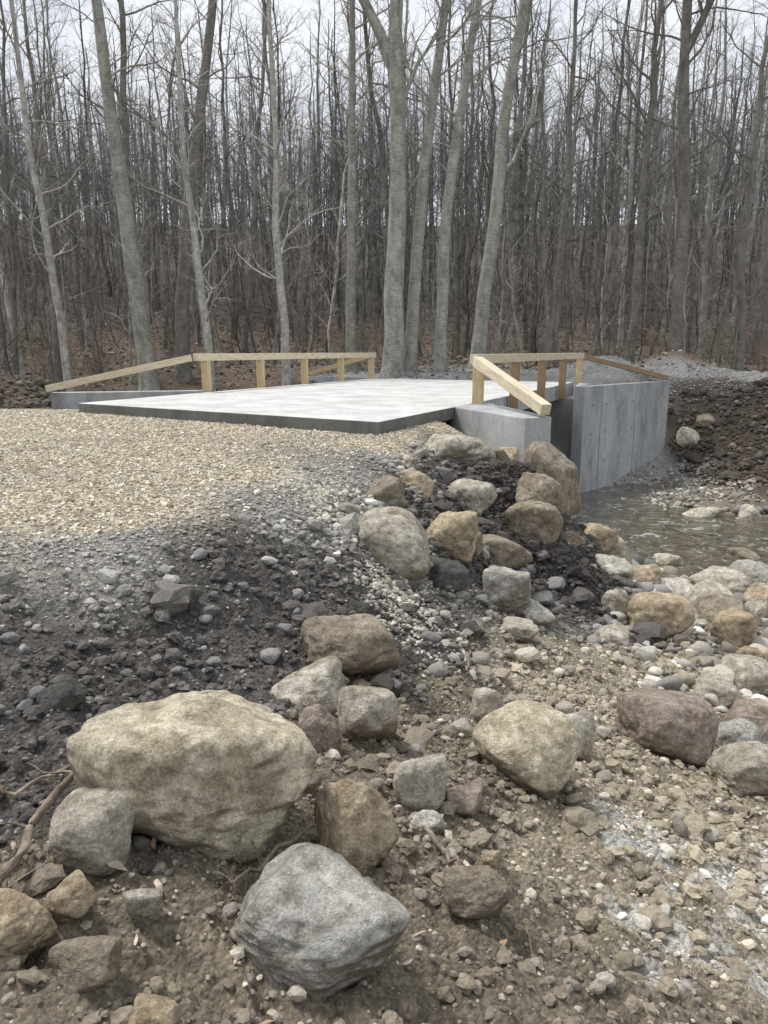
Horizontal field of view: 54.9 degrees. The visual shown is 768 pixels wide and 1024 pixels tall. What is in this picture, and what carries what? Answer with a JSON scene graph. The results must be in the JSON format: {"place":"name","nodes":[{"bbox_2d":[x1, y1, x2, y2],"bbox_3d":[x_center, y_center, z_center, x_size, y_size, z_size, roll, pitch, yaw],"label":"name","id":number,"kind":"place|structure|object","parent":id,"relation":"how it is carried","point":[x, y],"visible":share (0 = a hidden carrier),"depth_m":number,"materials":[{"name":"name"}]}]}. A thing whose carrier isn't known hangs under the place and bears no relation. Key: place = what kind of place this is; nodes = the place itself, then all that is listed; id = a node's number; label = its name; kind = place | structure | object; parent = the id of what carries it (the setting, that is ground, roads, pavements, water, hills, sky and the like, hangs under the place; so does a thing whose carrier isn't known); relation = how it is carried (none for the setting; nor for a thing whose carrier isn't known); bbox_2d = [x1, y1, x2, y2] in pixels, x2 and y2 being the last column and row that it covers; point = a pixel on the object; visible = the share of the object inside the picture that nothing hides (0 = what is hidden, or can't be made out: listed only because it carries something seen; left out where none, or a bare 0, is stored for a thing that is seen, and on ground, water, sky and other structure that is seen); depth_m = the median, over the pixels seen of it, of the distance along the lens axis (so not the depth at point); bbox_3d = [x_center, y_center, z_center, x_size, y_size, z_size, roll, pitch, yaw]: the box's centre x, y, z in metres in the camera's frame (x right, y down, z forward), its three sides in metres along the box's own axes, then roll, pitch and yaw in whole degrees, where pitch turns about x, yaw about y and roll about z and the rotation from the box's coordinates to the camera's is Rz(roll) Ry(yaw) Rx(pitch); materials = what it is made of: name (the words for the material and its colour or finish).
{"place":"outdoors","nodes":[
{"label":"outdoors","id":0,"kind":"place"},
{"bbox_2d":[0,219,767,1023],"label":"ground","id":1,"kind":"structure","parent":0,"point":[196,957],"depth_m":3.93,"materials":[{"name":"soil"}]},
{"bbox_2d":[0,888,59,958],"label":"boulder","id":2,"kind":"object","parent":1,"relation":"on","point":[23,917],"visible":0.88,"depth_m":2.12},
{"bbox_2d":[0,374,60,408],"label":"bank clods","id":3,"kind":"object","parent":1,"relation":"on","point":[34,402],"visible":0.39,"depth_m":19.79,"materials":[{"name":"soil"}]},
{"bbox_2d":[0,762,73,884],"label":"fallen branch","id":4,"kind":"object","parent":1,"relation":"on","point":[35,819],"visible":0.79,"depth_m":2.54,"materials":[{"name":"brown wood"}]},
{"bbox_2d":[0,764,73,796],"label":"fallen branch","id":5,"kind":"object","parent":1,"relation":"on","point":[28,785],"visible":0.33,"depth_m":2.82,"materials":[{"name":"brown wood"}]},
{"bbox_2d":[0,0,101,382],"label":"maple tree","id":6,"kind":"object","parent":1,"relation":"on","point":[56,353],"visible":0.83,"depth_m":32.45,"materials":[{"name":"grey plant"}]},
{"bbox_2d":[0,0,116,391],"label":"maple tree","id":7,"kind":"object","parent":1,"relation":"on","point":[59,311],"visible":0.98,"depth_m":29.80,"materials":[{"name":"grey plant"}]},
{"bbox_2d":[36,678,87,716],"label":"boulder","id":8,"kind":"object","parent":1,"relation":"on","point":[71,693],"visible":0.94,"depth_m":3.64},
{"bbox_2d":[43,869,97,922],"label":"boulder","id":9,"kind":"object","parent":1,"relation":"on","point":[71,897],"visible":0.91,"depth_m":2.27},
{"bbox_2d":[48,935,122,993],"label":"boulder","id":10,"kind":"object","parent":1,"relation":"on","point":[84,964],"visible":0.94,"depth_m":2.03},
{"bbox_2d":[49,785,134,877],"bbox_3d":[-1.030,1.123,2.588,0.293,0.304,0.233,4,13,19],"label":"boulder","id":11,"kind":"object","parent":1,"relation":"on","point":[91,827],"visible":0.92,"depth_m":2.51,"materials":[{"name":"stone"}]},
{"bbox_2d":[44,0,187,390],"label":"beech tree","id":12,"kind":"object","parent":1,"relation":"on","point":[149,380],"visible":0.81,"depth_m":30.88,"materials":[{"name":"grey plant"}]},
{"bbox_2d":[41,0,190,365],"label":"oak tree","id":13,"kind":"object","parent":1,"relation":"on","point":[124,113],"visible":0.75,"depth_m":34.44,"materials":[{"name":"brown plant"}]},
{"bbox_2d":[122,888,161,925],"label":"boulder","id":14,"kind":"object","parent":1,"relation":"on","point":[143,906],"visible":0.94,"depth_m":2.34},
{"bbox_2d":[126,993,178,1023],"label":"boulder","id":15,"kind":"object","parent":1,"relation":"on","point":[155,1009],"visible":0.98,"depth_m":1.96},
{"bbox_2d":[63,0,282,382],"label":"oak tree","id":16,"kind":"object","parent":1,"relation":"on","point":[183,373],"visible":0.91,"depth_m":31.37,"materials":[{"name":"brown plant"}]},
{"bbox_2d":[110,0,261,391],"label":"birch tree","id":17,"kind":"object","parent":1,"relation":"on","point":[200,281],"visible":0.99,"depth_m":28.70,"materials":[{"name":"grey plant"}]},
{"bbox_2d":[66,690,317,864],"bbox_3d":[-0.700,1.035,2.896,0.900,0.609,0.630,0,12,0],"label":"boulder","id":18,"kind":"object","parent":1,"relation":"on","point":[210,772],"visible":0.87,"depth_m":2.66,"materials":[{"name":"stone"}]},
{"bbox_2d":[209,841,277,923],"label":"exposed roots","id":19,"kind":"object","parent":1,"relation":"on","point":[245,885],"visible":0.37,"depth_m":2.61,"materials":[{"name":"plant"}]},
{"bbox_2d":[200,811,313,885],"bbox_3d":[-0.407,1.194,2.782,0.735,0.163,0.268,-9,15,-34],"label":"fallen branch","id":20,"kind":"object","parent":1,"relation":"on","point":[292,840],"visible":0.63,"depth_m":2.67,"materials":[{"name":"brown wood"}]},
{"bbox_2d":[0,725,520,1023],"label":"dry leaves","id":21,"kind":"object","parent":1,"relation":"on","point":[158,883],"visible":0.41,"depth_m":2.58,"materials":[{"name":"plant"}]},
{"bbox_2d":[204,0,376,385],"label":"birch tree","id":22,"kind":"object","parent":1,"relation":"on","point":[282,304],"visible":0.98,"depth_m":30.00,"materials":[{"name":"grey plant"}]},
{"bbox_2d":[269,656,344,712],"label":"boulder","id":23,"kind":"object","parent":1,"relation":"on","point":[320,681],"visible":0.69,"depth_m":4.24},
{"bbox_2d":[298,703,340,753],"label":"boulder","id":24,"kind":"object","parent":1,"relation":"on","point":[318,725],"visible":0.66,"depth_m":3.74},
{"bbox_2d":[234,842,410,998],"bbox_3d":[-0.232,1.338,2.412,0.471,0.346,0.520,-8,14,-31],"label":"boulder","id":25,"kind":"object","parent":1,"relation":"on","point":[334,923],"visible":0.98,"depth_m":2.28,"materials":[{"name":"stone"}]},
{"bbox_2d":[280,0,419,370],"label":"maple tree","id":26,"kind":"object","parent":1,"relation":"on","point":[352,148],"visible":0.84,"depth_m":31.62,"materials":[{"name":"grey wood"}]},
{"bbox_2d":[300,613,400,675],"bbox_3d":[-0.252,0.895,4.866,0.538,0.462,0.599,-8,15,-32],"label":"boulder","id":27,"kind":"object","parent":1,"relation":"on","point":[358,644],"visible":0.84,"depth_m":4.69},
{"bbox_2d":[314,778,398,872],"bbox_3d":[-0.107,1.266,2.919,0.301,0.462,0.239,-5,13,-23],"label":"boulder","id":28,"kind":"object","parent":1,"relation":"on","point":[356,826],"visible":0.81,"depth_m":2.85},
{"bbox_2d":[240,465,479,688],"bbox_3d":[-0.199,0.440,6.803,1.733,1.305,3.699,-6,14,-25],"label":"gravel spill","id":29,"kind":"object","parent":1,"relation":"on","point":[324,505],"visible":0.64,"depth_m":6.55,"materials":[{"name":"gravel"}]},
{"bbox_2d":[51,376,669,492],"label":"concrete bridge","id":30,"kind":"structure","parent":1,"relation":"on","point":[599,436],"depth_m":18.81,"materials":[{"name":"grey"}]},
{"bbox_2d":[45,353,375,392],"bbox_3d":[-4.279,-4.521,24.230,3.384,1.350,14.081,5,13,22],"label":"wooden guardrail","id":31,"kind":"object","parent":30,"relation":"on","point":[205,359],"visible":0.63,"depth_m":20.97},
{"bbox_2d":[470,353,668,414],"bbox_3d":[5.382,-3.625,20.241,2.716,1.400,16.928,6,14,26],"label":"wooden guardrail","id":32,"kind":"object","parent":30,"relation":"on","point":[513,386],"visible":0.81,"depth_m":17.17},
{"bbox_2d":[349,600,375,615],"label":"boulder","id":33,"kind":"object","parent":1,"relation":"on","point":[359,607],"visible":0.6,"depth_m":5.51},
{"bbox_2d":[337,685,397,740],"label":"boulder","id":34,"kind":"object","parent":1,"relation":"on","point":[365,713],"visible":0.81,"depth_m":3.91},
{"bbox_2d":[16,517,718,1023],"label":"loose twigs","id":35,"kind":"object","parent":1,"relation":"on","point":[502,865],"visible":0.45,"depth_m":2.71,"materials":[{"name":"brown wood"}]},
{"bbox_2d":[0,409,759,838],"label":"gravel","id":36,"kind":"structure","parent":1,"relation":"on","point":[74,421],"depth_m":8.12,"materials":[{"name":"gravel"}]},
{"bbox_2d":[0,0,767,391],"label":"distant forest","id":37,"kind":"object","parent":1,"relation":"on","point":[720,190],"visible":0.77,"depth_m":48.91,"materials":[{"name":"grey plant"}]},
{"bbox_2d":[0,450,767,1023],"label":"soil clods","id":38,"kind":"object","parent":1,"relation":"on","point":[168,598],"visible":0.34,"depth_m":4.16,"materials":[{"name":"soil"}]},
{"bbox_2d":[0,442,767,1023],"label":"stones","id":39,"kind":"object","parent":1,"relation":"on","point":[446,476],"visible":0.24,"depth_m":3.84,"materials":[{"name":"stone"}]},
{"bbox_2d":[0,447,767,1023],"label":"pebbles","id":40,"kind":"object","parent":1,"relation":"on","point":[528,653],"visible":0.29,"depth_m":4.69,"materials":[{"name":"stone"}]},
{"bbox_2d":[0,297,767,391],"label":"leaf litter","id":41,"kind":"object","parent":1,"relation":"on","point":[379,363],"visible":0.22,"depth_m":43.88,"materials":[{"name":"plant"}]},
{"bbox_2d":[0,444,767,1023],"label":"rubble","id":42,"kind":"object","parent":1,"relation":"on","point":[544,598],"visible":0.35,"depth_m":4.99,"materials":[{"name":"stone"}]},
{"bbox_2d":[365,475,407,507],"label":"boulder","id":43,"kind":"object","parent":1,"relation":"on","point":[385,489],"visible":0.71,"depth_m":7.96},
{"bbox_2d":[356,506,429,579],"bbox_3d":[0.070,0.304,6.897,0.720,0.651,0.612,0,12,0],"label":"boulder","id":44,"kind":"object","parent":1,"relation":"on","point":[394,538],"visible":0.71,"depth_m":6.68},
{"bbox_2d":[401,469,434,498],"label":"boulder","id":45,"kind":"object","parent":1,"relation":"on","point":[423,481],"visible":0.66,"depth_m":8.92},
{"bbox_2d":[392,753,447,811],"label":"boulder","id":46,"kind":"object","parent":1,"relation":"on","point":[419,784],"visible":0.84,"depth_m":3.42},
{"bbox_2d":[357,0,492,378],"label":"beech tree","id":47,"kind":"object","parent":1,"relation":"on","point":[393,359],"visible":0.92,"depth_m":29.83,"materials":[{"name":"grey plant"}]},
{"bbox_2d":[409,810,444,838],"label":"boulder","id":48,"kind":"object","parent":1,"relation":"on","point":[433,820],"visible":0.88,"depth_m":3.24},
{"bbox_2d":[353,0,531,371],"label":"beech tree","id":49,"kind":"object","parent":1,"relation":"on","point":[411,334],"visible":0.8,"depth_m":30.64,"materials":[{"name":"grey plant"}]},
{"bbox_2d":[421,825,464,864],"bbox_3d":[0.264,1.414,3.029,0.074,0.085,0.372,-9,15,-36],"label":"fallen branch","id":50,"kind":"object","parent":1,"relation":"on","point":[439,845],"visible":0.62,"depth_m":3.07,"materials":[{"name":"brown wood"}]},
{"bbox_2d":[428,557,471,592],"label":"boulder","id":51,"kind":"object","parent":1,"relation":"on","point":[445,572],"visible":0.69,"depth_m":7.05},
{"bbox_2d":[425,510,477,565],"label":"boulder","id":52,"kind":"object","parent":1,"relation":"on","point":[455,534],"visible":0.78,"depth_m":7.74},
{"bbox_2d":[426,434,495,462],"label":"boulder","id":53,"kind":"object","parent":1,"relation":"on","point":[459,448],"visible":0.68,"depth_m":10.81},
{"bbox_2d":[445,778,483,818],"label":"boulder","id":54,"kind":"object","parent":1,"relation":"on","point":[467,799],"visible":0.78,"depth_m":3.52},
{"bbox_2d":[367,0,563,370],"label":"beech tree","id":55,"kind":"object","parent":1,"relation":"on","point":[440,357],"visible":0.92,"depth_m":30.42,"materials":[{"name":"grey plant"}]},
{"bbox_2d":[448,478,497,516],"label":"boulder","id":56,"kind":"object","parent":1,"relation":"on","point":[479,497],"visible":0.72,"depth_m":9.59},
{"bbox_2d":[442,865,513,919],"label":"boulder","id":57,"kind":"object","parent":1,"relation":"on","point":[485,892],"visible":1,"depth_m":2.71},
{"bbox_2d":[469,688,503,721],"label":"boulder","id":58,"kind":"object","parent":1,"relation":"on","point":[485,701],"visible":0.52,"depth_m":4.73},
{"bbox_2d":[479,849,500,868],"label":"boulder","id":59,"kind":"object","parent":1,"relation":"on","point":[491,858],"visible":0.87,"depth_m":3.13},
{"bbox_2d":[483,565,531,615],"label":"boulder","id":60,"kind":"object","parent":1,"relation":"on","point":[507,589],"visible":0.88,"depth_m":7.37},
{"bbox_2d":[483,534,532,568],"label":"boulder","id":61,"kind":"object","parent":1,"relation":"on","point":[505,552],"visible":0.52,"depth_m":8.68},
{"bbox_2d":[451,0,574,369],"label":"beech tree","id":62,"kind":"object","parent":1,"relation":"on","point":[502,167],"visible":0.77,"depth_m":31.33,"materials":[{"name":"grey plant"}]},
{"bbox_2d":[403,450,634,640],"bbox_3d":[1.757,0.190,10.279,3.141,2.087,4.453,0,12,0],"label":"dark spoil","id":63,"kind":"object","parent":1,"relation":"on","point":[588,573],"visible":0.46,"depth_m":9.62,"materials":[{"name":"soil"}]},
{"bbox_2d":[499,616,538,642],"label":"boulder","id":64,"kind":"object","parent":1,"relation":"on","point":[521,630],"visible":0.77,"depth_m":6.86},
{"bbox_2d":[472,700,581,799],"bbox_3d":[0.784,1.326,4.080,0.459,0.483,0.500,-6,14,-27],"label":"boulder","id":65,"kind":"object","parent":1,"relation":"on","point":[532,747],"visible":0.91,"depth_m":3.94,"materials":[{"name":"stone"}]},
{"bbox_2d":[505,499,562,545],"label":"boulder","id":66,"kind":"object","parent":1,"relation":"on","point":[533,519],"visible":0.89,"depth_m":9.71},
{"bbox_2d":[515,472,562,513],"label":"boulder","id":67,"kind":"object","parent":1,"relation":"on","point":[545,488],"visible":0.61,"depth_m":10.25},
{"bbox_2d":[523,599,555,625],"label":"boulder","id":68,"kind":"object","parent":1,"relation":"on","point":[537,613],"visible":0.75,"depth_m":7.47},
{"bbox_2d":[485,0,595,367],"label":"maple tree","id":69,"kind":"object","parent":1,"relation":"on","point":[542,263],"visible":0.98,"depth_m":29.83,"materials":[{"name":"grey plant"}]},
{"bbox_2d":[523,441,580,517],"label":"boulder","id":70,"kind":"object","parent":1,"relation":"on","point":[549,460],"visible":0.53,"depth_m":11.27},
{"bbox_2d":[507,0,642,366],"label":"maple tree","id":71,"kind":"object","parent":1,"relation":"on","point":[556,307],"visible":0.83,"depth_m":33.70,"materials":[{"name":"grey plant"}]},
{"bbox_2d":[566,711,594,761],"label":"boulder","id":72,"kind":"object","parent":1,"relation":"on","point":[583,722],"visible":0.52,"depth_m":4.68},
{"bbox_2d":[582,523,618,554],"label":"boulder","id":73,"kind":"object","parent":1,"relation":"on","point":[607,538],"visible":0.41,"depth_m":11.92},
{"bbox_2d":[595,622,628,646],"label":"boulder","id":74,"kind":"object","parent":1,"relation":"on","point":[618,632],"visible":0.63,"depth_m":8.11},
{"bbox_2d":[595,554,634,578],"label":"boulder","id":75,"kind":"object","parent":1,"relation":"on","point":[612,565],"visible":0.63,"depth_m":10.40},
{"bbox_2d":[601,588,628,615],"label":"boulder","id":76,"kind":"object","parent":1,"relation":"on","point":[616,599],"visible":0.73,"depth_m":9.37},
{"bbox_2d":[609,535,632,565],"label":"boulder","id":77,"kind":"object","parent":1,"relation":"on","point":[621,550],"visible":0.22,"depth_m":12.41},
{"bbox_2d":[632,564,661,584],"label":"boulder","id":78,"kind":"object","parent":1,"relation":"on","point":[650,573],"visible":0.48,"depth_m":11.10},
{"bbox_2d":[568,0,743,362],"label":"oak tree","id":79,"kind":"object","parent":1,"relation":"on","point":[629,354],"visible":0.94,"depth_m":32.07,"materials":[{"name":"grey plant"}]},
{"bbox_2d":[627,591,694,639],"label":"boulder","id":80,"kind":"object","parent":1,"relation":"on","point":[674,614],"visible":0.75,"depth_m":8.94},
{"bbox_2d":[616,688,718,767],"bbox_3d":[2.092,1.558,5.349,0.755,0.578,0.579,-4,13,-18],"label":"boulder","id":81,"kind":"object","parent":1,"relation":"on","point":[683,727],"visible":0.84,"depth_m":5.15,"materials":[{"name":"stone"}]},
{"bbox_2d":[654,553,683,565],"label":"boulder","id":82,"kind":"object","parent":1,"relation":"on","point":[666,559],"visible":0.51,"depth_m":15.56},
{"bbox_2d":[664,577,693,594],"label":"boulder","id":83,"kind":"object","parent":1,"relation":"on","point":[679,586],"visible":0.22,"depth_m":13.45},
{"bbox_2d":[592,0,767,351],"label":"oak tree","id":84,"kind":"object","parent":1,"relation":"on","point":[688,39],"visible":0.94,"depth_m":31.20,"materials":[{"name":"grey plant"}]},
{"bbox_2d":[676,426,699,448],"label":"boulder","id":85,"kind":"object","parent":1,"relation":"on","point":[686,437],"visible":0.91,"depth_m":27.12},
{"bbox_2d":[609,575,767,705],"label":"creek cobbles","id":86,"kind":"object","parent":1,"relation":"on","point":[648,658],"visible":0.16,"depth_m":7.86,"materials":[{"name":"stone"}]},
{"bbox_2d":[611,460,767,511],"bbox_3d":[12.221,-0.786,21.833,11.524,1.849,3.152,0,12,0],"label":"creek cobbles","id":87,"kind":"object","parent":1,"relation":"on","point":[678,502],"visible":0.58,"depth_m":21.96,"materials":[{"name":"stone"}]},
{"bbox_2d":[631,502,767,577],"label":"creek cobbles","id":88,"kind":"object","parent":1,"relation":"on","point":[639,559],"visible":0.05,"depth_m":15.68,"materials":[{"name":"stone"}]},
{"bbox_2d":[632,559,767,666],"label":"creek cobbles","id":89,"kind":"object","parent":1,"relation":"on","point":[701,647],"visible":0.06,"depth_m":9.31,"materials":[{"name":"stone"}]},
{"bbox_2d":[682,507,721,517],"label":"boulder","id":90,"kind":"object","parent":1,"relation":"on","point":[705,512],"visible":0.61,"depth_m":19.98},
{"bbox_2d":[683,581,733,598],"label":"boulder","id":91,"kind":"object","parent":1,"relation":"on","point":[704,587],"visible":0.46,"depth_m":12.00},
{"bbox_2d":[666,377,767,489],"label":"bank clods","id":92,"kind":"object","parent":1,"relation":"on","point":[695,457],"visible":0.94,"depth_m":26.47,"materials":[{"name":"soil"}]},
{"bbox_2d":[694,670,742,708],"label":"boulder","id":93,"kind":"object","parent":1,"relation":"on","point":[725,690],"visible":0.72,"depth_m":6.90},
{"bbox_2d":[693,593,745,622],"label":"boulder","id":94,"kind":"object","parent":1,"relation":"on","point":[708,607],"visible":0.33,"depth_m":10.11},
{"bbox_2d":[672,0,767,369],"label":"maple tree","id":95,"kind":"object","parent":1,"relation":"on","point":[740,350],"visible":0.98,"depth_m":30.67,"materials":[{"name":"grey plant"}]},
{"bbox_2d":[690,566,751,593],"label":"boulder","id":96,"kind":"object","parent":1,"relation":"on","point":[733,581],"visible":0.48,"depth_m":13.23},
{"bbox_2d":[674,389,767,486],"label":"bank stones","id":97,"kind":"object","parent":1,"relation":"on","point":[732,445],"visible":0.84,"depth_m":26.17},
{"bbox_2d":[710,607,756,647],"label":"boulder","id":98,"kind":"object","parent":1,"relation":"on","point":[735,626],"visible":0.84,"depth_m":9.08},
{"bbox_2d":[705,741,767,796],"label":"boulder","id":99,"kind":"object","parent":1,"relation":"on","point":[739,769],"visible":0.84,"depth_m":4.71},
{"bbox_2d":[716,717,766,747],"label":"boulder","id":100,"kind":"object","parent":1,"relation":"on","point":[736,730],"visible":0.42,"depth_m":5.64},
{"bbox_2d":[725,547,759,559],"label":"boulder","id":101,"kind":"object","parent":1,"relation":"on","point":[742,553],"visible":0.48,"depth_m":16.05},
{"bbox_2d":[719,653,767,693],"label":"boulder","id":102,"kind":"object","parent":1,"relation":"on","point":[750,672],"visible":0.67,"depth_m":7.51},
{"bbox_2d":[722,698,767,740],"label":"boulder","id":103,"kind":"object","parent":1,"relation":"on","point":[754,710],"visible":0.43,"depth_m":6.33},
{"bbox_2d":[729,559,767,583],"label":"boulder","id":104,"kind":"object","parent":1,"relation":"on","point":[754,571],"visible":0.53,"depth_m":14.22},
{"bbox_2d":[735,646,767,661],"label":"boulder","id":105,"kind":"object","parent":1,"relation":"on","point":[754,651],"visible":0.27,"depth_m":8.16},
{"bbox_2d":[743,586,767,603],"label":"boulder","id":106,"kind":"object","parent":1,"relation":"on","point":[753,592],"visible":0.35,"depth_m":12.20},
{"bbox_2d":[744,597,767,617],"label":"boulder","id":107,"kind":"object","parent":1,"relation":"on","point":[758,606],"visible":0.58,"depth_m":10.80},
{"bbox_2d":[0,0,767,226],"label":"sky","id":108,"kind":"structure","parent":0,"point":[672,16],"materials":[{"name":"white"}]},
{"bbox_2d":[567,355,767,402],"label":"path gravel","id":109,"kind":"structure","parent":0,"point":[699,374],"depth_m":29.59,"materials":[{"name":"gravel"}]},
{"bbox_2d":[570,477,767,577],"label":"creek water","id":110,"kind":"structure","parent":0,"point":[643,529],"depth_m":18.80,"materials":[{"name":"liquid"}]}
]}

